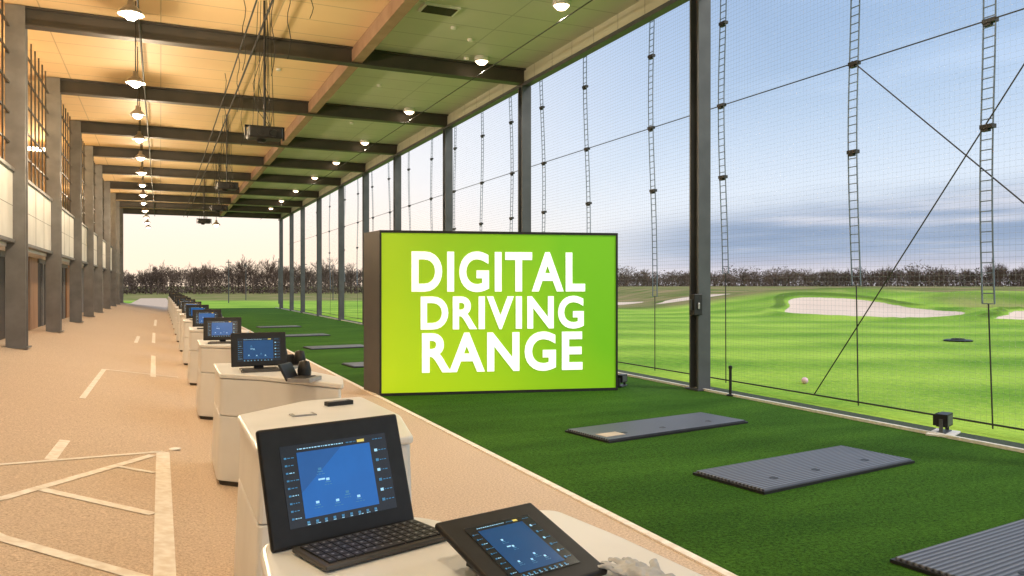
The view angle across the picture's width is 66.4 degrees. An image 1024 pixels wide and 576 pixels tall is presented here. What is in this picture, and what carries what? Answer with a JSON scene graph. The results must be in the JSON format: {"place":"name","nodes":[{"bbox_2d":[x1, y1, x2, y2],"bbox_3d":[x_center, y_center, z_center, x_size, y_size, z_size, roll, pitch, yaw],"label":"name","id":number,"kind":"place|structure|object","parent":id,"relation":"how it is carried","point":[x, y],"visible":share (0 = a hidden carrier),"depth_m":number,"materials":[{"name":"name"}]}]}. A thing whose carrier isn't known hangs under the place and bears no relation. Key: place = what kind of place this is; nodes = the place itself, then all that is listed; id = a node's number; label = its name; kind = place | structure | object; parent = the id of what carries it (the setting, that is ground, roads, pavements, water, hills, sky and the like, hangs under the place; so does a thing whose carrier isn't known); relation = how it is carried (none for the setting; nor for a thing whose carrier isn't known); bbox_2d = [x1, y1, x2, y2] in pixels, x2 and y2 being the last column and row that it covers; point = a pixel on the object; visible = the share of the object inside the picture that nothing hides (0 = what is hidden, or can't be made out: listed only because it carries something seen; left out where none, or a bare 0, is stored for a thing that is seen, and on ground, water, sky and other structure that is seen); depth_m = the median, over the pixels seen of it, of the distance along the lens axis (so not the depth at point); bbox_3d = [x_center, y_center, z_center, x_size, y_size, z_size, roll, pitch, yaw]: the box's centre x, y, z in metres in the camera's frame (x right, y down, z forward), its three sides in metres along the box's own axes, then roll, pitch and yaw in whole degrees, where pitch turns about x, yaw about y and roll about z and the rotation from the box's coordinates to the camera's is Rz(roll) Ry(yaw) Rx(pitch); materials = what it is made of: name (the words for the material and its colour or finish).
{"place":"outdoors","nodes":[
{"label":"outdoors","id":0,"kind":"place"},
{"bbox_2d":[0,0,389,210],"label":"ceiling","id":1,"kind":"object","parent":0,"point":[334,22],"visible":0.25,"depth_m":18.82,"materials":[{"name":"beige wood"}]},
{"bbox_2d":[117,0,144,20],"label":"pendant lamp","id":2,"kind":"object","parent":1,"relation":"hanging from","point":[130,11],"visible":1,"depth_m":10.64,"materials":[{"name":"metal"}]},
{"bbox_2d":[125,1,145,87],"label":"pendant lamp","id":3,"kind":"object","parent":1,"relation":"hanging from","point":[135,80],"visible":0.99,"depth_m":14.28,"materials":[{"name":"metal"}]},
{"bbox_2d":[129,47,145,118],"bbox_3d":[-8.155,-4.470,17.041,0.344,1.574,0.344,0,0,-24],"label":"pendant lamp","id":4,"kind":"object","parent":1,"relation":"hanging from","point":[137,113],"visible":1,"depth_m":17.00,"materials":[{"name":"metal"}]},
{"bbox_2d":[132,87,145,142],"bbox_3d":[-9.460,-4.479,19.854,0.344,1.574,0.344,0,0,-24],"label":"pendant lamp","id":5,"kind":"object","parent":1,"relation":"hanging from","point":[139,137],"visible":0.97,"depth_m":19.82,"materials":[{"name":"metal"}]},
{"bbox_2d":[134,107,146,160],"bbox_3d":[-10.807,-4.489,22.756,0.344,1.574,0.344,0,0,-24],"label":"pendant lamp","id":6,"kind":"object","parent":1,"relation":"hanging from","point":[140,156],"visible":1,"depth_m":22.71,"materials":[{"name":"metal"}]},
{"bbox_2d":[136,142,146,174],"bbox_3d":[-12.195,-4.498,25.750,0.344,1.574,0.344,0,0,-24],"label":"pendant lamp","id":7,"kind":"object","parent":1,"relation":"hanging from","point":[141,171],"visible":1,"depth_m":25.71,"materials":[{"name":"metal"}]},
{"bbox_2d":[138,145,146,186],"bbox_3d":[-13.668,-4.509,28.925,0.344,1.574,0.344,0,0,-24],"label":"pendant lamp","id":8,"kind":"object","parent":1,"relation":"hanging from","point":[142,183],"visible":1,"depth_m":28.89,"materials":[{"name":"metal"}]},
{"bbox_2d":[139,190,147,196],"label":"pendant lamp","id":9,"kind":"object","parent":1,"relation":"hanging from","point":[143,194],"visible":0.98,"depth_m":32.03,"materials":[{"name":"metal"}]},
{"bbox_2d":[140,176,147,204],"bbox_3d":[-16.614,-4.530,35.276,0.344,1.574,0.344,0,0,-24],"label":"pendant lamp","id":10,"kind":"object","parent":1,"relation":"hanging from","point":[143,202],"visible":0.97,"depth_m":35.23,"materials":[{"name":"metal"}]},
{"bbox_2d":[197,179,211,224],"bbox_3d":[-14.645,-4.168,37.208,0.660,2.310,0.493,0,0,-24],"label":"ceiling projector","id":11,"kind":"object","parent":1,"relation":"hanging from","point":[202,221],"visible":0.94,"depth_m":37.24,"materials":[{"name":"black plastic"}]},
{"bbox_2d":[212,191,219,226],"bbox_3d":[-12.751,-3.975,33.725,0.344,2.674,0.344,0,0,-24],"label":"pendant lamp","id":12,"kind":"object","parent":1,"relation":"hanging from","point":[216,224],"visible":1,"depth_m":33.69,"materials":[{"name":"metal"}]},
{"bbox_2d":[210,153,227,212],"bbox_3d":[-11.470,-4.132,30.631,0.660,2.340,0.493,0,0,-24],"label":"ceiling projector","id":13,"kind":"object","parent":1,"relation":"hanging from","point":[219,207],"visible":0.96,"depth_m":30.66,"materials":[{"name":"black plastic"}]},
{"bbox_2d":[215,114,237,191],"bbox_3d":[-8.665,-4.109,23.779,0.660,2.340,0.493,0,0,-24],"label":"ceiling projector","id":14,"kind":"object","parent":1,"relation":"hanging from","point":[226,186],"visible":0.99,"depth_m":23.80,"materials":[{"name":"black plastic"}]},
{"bbox_2d":[244,0,284,142],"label":"ceiling projector","id":15,"kind":"object","parent":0,"point":[264,133],"visible":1,"depth_m":14.27,"materials":[{"name":"black plastic"}]},
{"bbox_2d":[0,298,721,575],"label":"concourse floor","id":16,"kind":"structure","parent":0,"point":[46,379],"depth_m":7.03,"materials":[{"name":"beige concrete"}]},
{"bbox_2d":[0,0,120,339],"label":"wall","id":17,"kind":"structure","parent":16,"relation":"on","point":[39,223],"depth_m":18.60,"materials":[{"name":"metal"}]},
{"bbox_2d":[5,3,123,348],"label":"columns","id":18,"kind":"structure","parent":16,"relation":"on","point":[102,288],"depth_m":19.56,"materials":[{"name":"concrete"}]},
{"bbox_2d":[0,320,175,575],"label":"floor markings","id":19,"kind":"object","parent":16,"relation":"on","point":[164,562],"visible":1,"depth_m":5.63,"materials":[{"name":"paint"}]},
{"bbox_2d":[171,302,174,324],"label":"service desk","id":20,"kind":"object","parent":16,"relation":"on","point":[172,312],"visible":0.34,"depth_m":33.93,"materials":[{"name":"white laminate"}]},
{"bbox_2d":[173,304,178,328],"bbox_3d":[-12.717,1.124,30.356,0.719,0.950,2.281,0,0,-39],"label":"service desk","id":21,"kind":"object","parent":16,"relation":"on","point":[174,305],"visible":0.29,"depth_m":30.28,"materials":[{"name":"white laminate"}]},
{"bbox_2d":[175,296,187,303],"bbox_3d":[-12.919,0.484,30.540,0.470,0.329,0.300,0,0,-18],"label":"desk monitor","id":22,"kind":"object","parent":21,"relation":"on","point":[180,297],"visible":0.27,"depth_m":30.61,"materials":[{"name":"plastic"}]},
{"bbox_2d":[174,307,181,334],"bbox_3d":[-11.160,1.136,26.890,0.719,0.950,2.281,0,0,-39],"label":"service desk","id":23,"kind":"object","parent":16,"relation":"on","point":[175,327],"visible":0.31,"depth_m":26.81,"materials":[{"name":"white laminate"}]},
{"bbox_2d":[176,297,190,305],"bbox_3d":[-11.352,0.496,27.078,0.470,0.329,0.300,0,0,-30],"label":"desk monitor","id":24,"kind":"object","parent":23,"relation":"on","point":[177,301],"visible":0.26,"depth_m":27.06,"materials":[{"name":"plastic"}]},
{"bbox_2d":[176,310,181,341],"bbox_3d":[-9.643,1.147,23.515,0.719,0.950,2.281,0,0,-39],"label":"service desk","id":25,"kind":"object","parent":16,"relation":"on","point":[178,324],"visible":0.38,"depth_m":23.43,"materials":[{"name":"white laminate"}]},
{"bbox_2d":[179,299,194,308],"bbox_3d":[-9.840,0.507,23.701,0.470,0.329,0.300,0,0,-24],"label":"desk monitor","id":26,"kind":"object","parent":25,"relation":"on","point":[184,300],"visible":0.41,"depth_m":23.75,"materials":[{"name":"plastic"}]},
{"bbox_2d":[179,313,185,351],"bbox_3d":[-8.126,1.158,20.141,0.719,0.950,2.281,0,0,-39],"label":"service desk","id":27,"kind":"object","parent":16,"relation":"on","point":[182,316],"visible":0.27,"depth_m":20.06,"materials":[{"name":"white laminate"}]},
{"bbox_2d":[182,301,200,314],"bbox_3d":[-8.328,0.518,20.324,0.470,0.329,0.300,0,0,-18],"label":"desk monitor","id":28,"kind":"object","parent":27,"relation":"on","point":[184,304],"visible":0.45,"depth_m":20.37,"materials":[{"name":"plastic"}]},
{"bbox_2d":[182,319,192,364],"bbox_3d":[-6.609,1.169,16.766,0.719,0.950,2.281,0,0,-39],"label":"service desk","id":29,"kind":"object","parent":16,"relation":"on","point":[187,323],"visible":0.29,"depth_m":16.68,"materials":[{"name":"white laminate"}]},
{"bbox_2d":[186,305,208,319],"bbox_3d":[-6.802,0.529,16.954,0.470,0.329,0.300,0,0,-30],"label":"desk monitor","id":30,"kind":"object","parent":29,"relation":"on","point":[189,308],"visible":0.48,"depth_m":16.97,"materials":[{"name":"plastic"}]},
{"bbox_2d":[196,340,230,419],"bbox_3d":[-3.576,1.192,10.016,0.719,0.950,2.281,0,0,-39],"label":"service desk","id":31,"kind":"object","parent":16,"relation":"on","point":[209,355],"visible":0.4,"depth_m":9.90,"materials":[{"name":"white laminate"}]},
{"bbox_2d":[203,317,240,343],"bbox_3d":[-3.777,0.552,10.200,0.470,0.329,0.300,0,0,-18],"label":"desk monitor","id":32,"kind":"object","parent":31,"relation":"on","point":[221,329],"visible":0.87,"depth_m":10.26,"materials":[{"name":"plastic"}]},
{"bbox_2d":[187,327,249,385],"bbox_3d":[-5.093,1.181,13.391,0.719,0.950,2.281,0,0,-39],"label":"service desk","id":33,"kind":"object","parent":16,"relation":"on","point":[195,334],"visible":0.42,"depth_m":13.29,"materials":[{"name":"white laminate"}]},
{"bbox_2d":[192,309,220,328],"bbox_3d":[-5.289,0.540,13.577,0.470,0.329,0.300,0,0,-24],"label":"desk monitor","id":34,"kind":"object","parent":33,"relation":"on","point":[198,316],"visible":0.54,"depth_m":13.61,"materials":[{"name":"plastic"}]},
{"bbox_2d":[211,363,343,486],"bbox_3d":[-2.100,1.203,6.733,0.719,0.950,2.281,0,0,-39],"label":"service desk","id":35,"kind":"object","parent":16,"relation":"on","point":[237,392],"visible":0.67,"depth_m":6.59,"materials":[{"name":"white laminate"}]},
{"bbox_2d":[231,332,285,372],"bbox_3d":[-2.221,0.563,6.897,0.470,0.329,0.300,0,0,-25],"label":"desk monitor","id":36,"kind":"object","parent":35,"relation":"on","point":[258,351],"visible":0.96,"depth_m":6.95,"materials":[{"name":"plastic"}]},
{"bbox_2d":[286,350,305,367],"bbox_3d":[-1.994,0.649,7.159,0.215,0.150,0.255,0,0,43],"label":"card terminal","id":37,"kind":"object","parent":35,"relation":"on","point":[296,357],"visible":0.48,"depth_m":7.19,"materials":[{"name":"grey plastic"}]},
{"bbox_2d":[278,360,321,382],"bbox_3d":[-1.660,0.653,6.164,0.266,0.150,0.305,0,0,9],"label":"card terminal","id":38,"kind":"object","parent":35,"relation":"on","point":[289,373],"visible":1,"depth_m":6.14,"materials":[{"name":"grey plastic"}]},
{"bbox_2d":[234,397,412,575],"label":"service desk","id":39,"kind":"object","parent":16,"relation":"on","point":[251,538],"visible":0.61,"depth_m":4.20,"materials":[{"name":"white laminate"}]},
{"bbox_2d":[289,412,316,416],"bbox_3d":[-1.210,0.730,4.524,0.140,0.008,0.090,0,0,-30],"label":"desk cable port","id":40,"kind":"object","parent":39,"relation":"in","point":[302,414],"visible":1,"depth_m":4.50,"materials":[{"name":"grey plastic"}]},
{"bbox_2d":[324,399,352,406],"bbox_3d":[-1.087,0.719,4.908,0.170,0.028,0.060,0,0,-39],"label":"handheld remote","id":41,"kind":"object","parent":39,"relation":"on","point":[338,402],"visible":1,"depth_m":4.88,"materials":[{"name":"plastic"}]},
{"bbox_2d":[260,510,702,575],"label":"service desk","id":42,"kind":"object","parent":16,"relation":"on","point":[443,558],"visible":0.31,"depth_m":2.14,"materials":[{"name":"white laminate"}]},
{"bbox_2d":[256,414,444,571],"bbox_3d":[-0.476,0.578,2.315,0.468,0.329,0.431,0,0,-40],"label":"laptop","id":43,"kind":"object","parent":42,"relation":"on","point":[336,494],"visible":0.99,"depth_m":2.32,"materials":[{"name":"plastic"}]},
{"bbox_2d":[435,503,606,575],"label":"tablet","id":44,"kind":"object","parent":42,"relation":"on","point":[528,539],"visible":0.99,"depth_m":2.05,"materials":[{"name":"plastic"}]},
{"bbox_2d":[598,557,674,575],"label":"golf glove","id":45,"kind":"object","parent":42,"relation":"on","point":[626,566],"visible":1,"depth_m":2.01,"materials":[{"name":"leather"}]},
{"bbox_2d":[241,326,736,575],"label":"turf edge strip","id":46,"kind":"object","parent":16,"relation":"on","point":[685,552],"depth_m":6.25,"materials":[{"name":"paint"}]},
{"bbox_2d":[136,0,592,218],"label":"ceiling conduits","id":47,"kind":"object","parent":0,"point":[259,33],"visible":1,"depth_m":18.40,"materials":[{"name":"black metal"}]},
{"bbox_2d":[227,0,668,217],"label":"ceiling sage","id":48,"kind":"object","parent":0,"point":[496,31],"visible":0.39,"depth_m":17.76,"materials":[{"name":"green paint"}]},
{"bbox_2d":[213,0,313,185],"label":"hanging cables","id":49,"kind":"object","parent":48,"relation":"hanging from","point":[245,57],"visible":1,"depth_m":13.28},
{"bbox_2d":[25,6,525,218],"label":"cross beams","id":50,"kind":"structure","parent":48,"relation":"attached to","point":[70,22],"depth_m":22.21,"materials":[{"name":"paint"}]},
{"bbox_2d":[220,0,418,215],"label":"spine beam","id":51,"kind":"structure","parent":50,"relation":"attached to","point":[391,15],"depth_m":18.36,"materials":[{"name":"brown wood"}]},
{"bbox_2d":[332,160,339,164],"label":"ceiling lamp","id":52,"kind":"object","parent":48,"relation":"attached to","point":[336,162],"visible":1,"depth_m":32.54,"materials":[{"name":"white glass"}]},
{"bbox_2d":[360,139,369,144],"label":"ceiling lamp","id":53,"kind":"object","parent":48,"relation":"attached to","point":[364,141],"visible":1,"depth_m":27.97,"materials":[{"name":"white glass"}]},
{"bbox_2d":[276,26,472,123],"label":"ceiling detectors","id":54,"kind":"structure","parent":48,"relation":"attached to","point":[451,27],"depth_m":17.88,"materials":[{"name":"white plastic"}]},
{"bbox_2d":[404,107,414,114],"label":"ceiling lamp","id":55,"kind":"object","parent":48,"relation":"attached to","point":[409,110],"visible":1,"depth_m":22.96,"materials":[{"name":"white glass"}]},
{"bbox_2d":[418,2,460,16],"bbox_3d":[-1.371,-5.241,14.743,0.700,0.055,0.450,0,0,-24],"label":"ceiling vent","id":56,"kind":"object","parent":48,"relation":"in","point":[438,9],"visible":1,"depth_m":14.66,"materials":[{"name":"metal"}]},
{"bbox_2d":[474,55,488,64],"bbox_3d":[-0.694,-5.184,17.871,0.340,0.190,0.340,0,0,-24],"label":"ceiling lamp","id":57,"kind":"object","parent":48,"relation":"attached to","point":[481,59],"visible":1,"depth_m":17.76,"materials":[{"name":"white glass"}]},
{"bbox_2d":[552,0,570,10],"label":"ceiling lamp","id":58,"kind":"object","parent":48,"relation":"attached to","point":[560,5],"visible":1,"depth_m":14.22,"materials":[{"name":"white glass"}]},
{"bbox_2d":[123,285,1023,443],"bbox_3d":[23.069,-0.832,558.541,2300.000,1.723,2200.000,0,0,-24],"label":"ground","id":59,"kind":"structure","parent":0,"point":[791,337],"depth_m":24.11,"materials":[{"name":"green plant"}]},
{"bbox_2d":[226,259,230,302],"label":"net pole","id":60,"kind":"object","parent":59,"relation":"on","point":[228,262],"visible":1,"depth_m":75.39,"materials":[{"name":"metal"}]},
{"bbox_2d":[276,258,278,303],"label":"net pole","id":61,"kind":"object","parent":59,"relation":"on","point":[278,280],"visible":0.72,"depth_m":72.47,"materials":[{"name":"metal"}]},
{"bbox_2d":[123,255,1023,294],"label":"distant trees","id":62,"kind":"object","parent":59,"relation":"on","point":[153,277],"visible":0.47,"depth_m":165.79,"materials":[{"name":"brown plant"}]},
{"bbox_2d":[209,308,1023,575],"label":"artificial turf","id":63,"kind":"structure","parent":59,"relation":"on","point":[940,490],"depth_m":7.24,"materials":[{"name":"green carpet"}]},
{"bbox_2d":[256,325,300,327],"bbox_3d":[-9.514,1.577,31.909,1.640,0.040,0.840,0,0,-30],"label":"hitting mat","id":64,"kind":"object","parent":63,"relation":"on","point":[277,326],"visible":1,"depth_m":31.69,"materials":[{"name":"rubber"}]},
{"bbox_2d":[286,333,330,336],"bbox_3d":[-7.055,1.595,26.436,1.640,0.040,0.840,0,0,-30],"label":"hitting mat","id":65,"kind":"object","parent":63,"relation":"on","point":[302,335],"visible":0.83,"depth_m":26.34,"materials":[{"name":"rubber"}]},
{"bbox_2d":[303,344,363,349],"bbox_3d":[-4.800,1.612,21.420,1.640,0.040,0.840,0,0,-30],"label":"hitting mat","id":66,"kind":"object","parent":63,"relation":"on","point":[334,347],"visible":0.94,"depth_m":21.32,"materials":[{"name":"rubber"}]},
{"bbox_2d":[341,362,363,367],"bbox_3d":[-2.750,1.627,16.859,1.640,0.040,0.840,0,0,-30],"label":"hitting mat","id":67,"kind":"object","parent":63,"relation":"on","point":[356,364],"visible":0.26,"depth_m":16.47,"materials":[{"name":"rubber"}]},
{"bbox_2d":[364,230,617,395],"bbox_3d":[-0.344,0.383,12.705,4.058,2.550,0.760,0,0,-11],"label":"driving range sign","id":68,"kind":"object","parent":63,"relation":"on","point":[463,312],"visible":1,"depth_m":12.35,"materials":[{"name":"paint"}]},
{"bbox_2d":[618,374,626,386],"bbox_3d":[1.830,1.546,13.116,0.139,0.196,0.240,0,0,31],"label":"ground floodlight","id":69,"kind":"object","parent":63,"relation":"on","point":[622,378],"visible":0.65,"depth_m":13.03,"materials":[{"name":"metal"}]},
{"bbox_2d":[565,412,747,442],"bbox_3d":[1.766,1.651,9.372,2.240,0.042,0.780,0,0,-33],"label":"hitting mat","id":70,"kind":"object","parent":63,"relation":"on","point":[637,429],"visible":1,"depth_m":9.23,"materials":[{"name":"rubber"}]},
{"bbox_2d":[693,445,914,494],"bbox_3d":[2.744,1.659,7.269,2.140,0.040,0.800,0,0,-32],"label":"hitting mat","id":71,"kind":"object","parent":63,"relation":"on","point":[781,473],"visible":1,"depth_m":7.11,"materials":[{"name":"rubber"}]},
{"bbox_2d":[890,519,1023,575],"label":"hitting mat","id":72,"kind":"object","parent":63,"relation":"on","point":[997,551],"visible":1,"depth_m":4.80,"materials":[{"name":"rubber"}]},
{"bbox_2d":[275,307,1023,452],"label":"field kerb","id":73,"kind":"structure","parent":59,"relation":"on","point":[989,441],"depth_m":10.24,"materials":[{"name":"grey concrete"}]},
{"bbox_2d":[278,0,714,390],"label":"front columns","id":74,"kind":"structure","parent":73,"relation":"on","point":[700,183],"depth_m":12.84,"materials":[{"name":"metal"}]},
{"bbox_2d":[278,0,689,220],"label":"eaves beam","id":75,"kind":"structure","parent":74,"relation":"on","point":[653,14],"depth_m":17.81,"materials":[{"name":"metal"}]},
{"bbox_2d":[689,294,701,314],"bbox_3d":[2.969,0.268,12.617,0.220,0.340,0.160,0,0,-24],"label":"junction box","id":76,"kind":"object","parent":74,"relation":"attached to","point":[695,304],"visible":1,"depth_m":12.57,"materials":[{"name":"plastic"}]},
{"bbox_2d":[726,365,732,395],"bbox_3d":[3.362,1.425,12.040,0.120,0.470,0.120,0,0,-24],"label":"marker post","id":77,"kind":"object","parent":73,"relation":"on","point":[730,380],"visible":1,"depth_m":12.02,"materials":[{"name":"plastic"}]},
{"bbox_2d":[926,412,959,437],"bbox_3d":[4.934,1.553,8.950,0.252,0.234,0.432,0,0,43],"label":"ground floodlight","id":78,"kind":"object","parent":73,"relation":"on","point":[941,420],"visible":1,"depth_m":8.90,"materials":[{"name":"metal"}]},
{"bbox_2d":[294,0,1023,430],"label":"net fence","id":79,"kind":"object","parent":59,"relation":"on","point":[988,22],"visible":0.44,"depth_m":11.19,"materials":[{"name":"black metal"}]},
{"bbox_2d":[801,377,807,383],"bbox_3d":[5.232,1.654,13.978,0.120,0.120,0.120,0,0,-24],"label":"range ball","id":80,"kind":"object","parent":59,"relation":"on","point":[804,380],"visible":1,"depth_m":13.94,"materials":[{"name":"white plastic"}]},
{"bbox_2d":[943,338,972,341],"bbox_3d":[14.042,1.633,24.625,0.840,0.090,0.840,0,0,-24],"label":"target ring","id":81,"kind":"object","parent":59,"relation":"on","point":[958,340],"visible":1,"depth_m":24.43,"materials":[{"name":"plastic"}]},
{"bbox_2d":[123,0,1023,285],"label":"sky","id":82,"kind":"structure","parent":0,"point":[786,147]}
]}

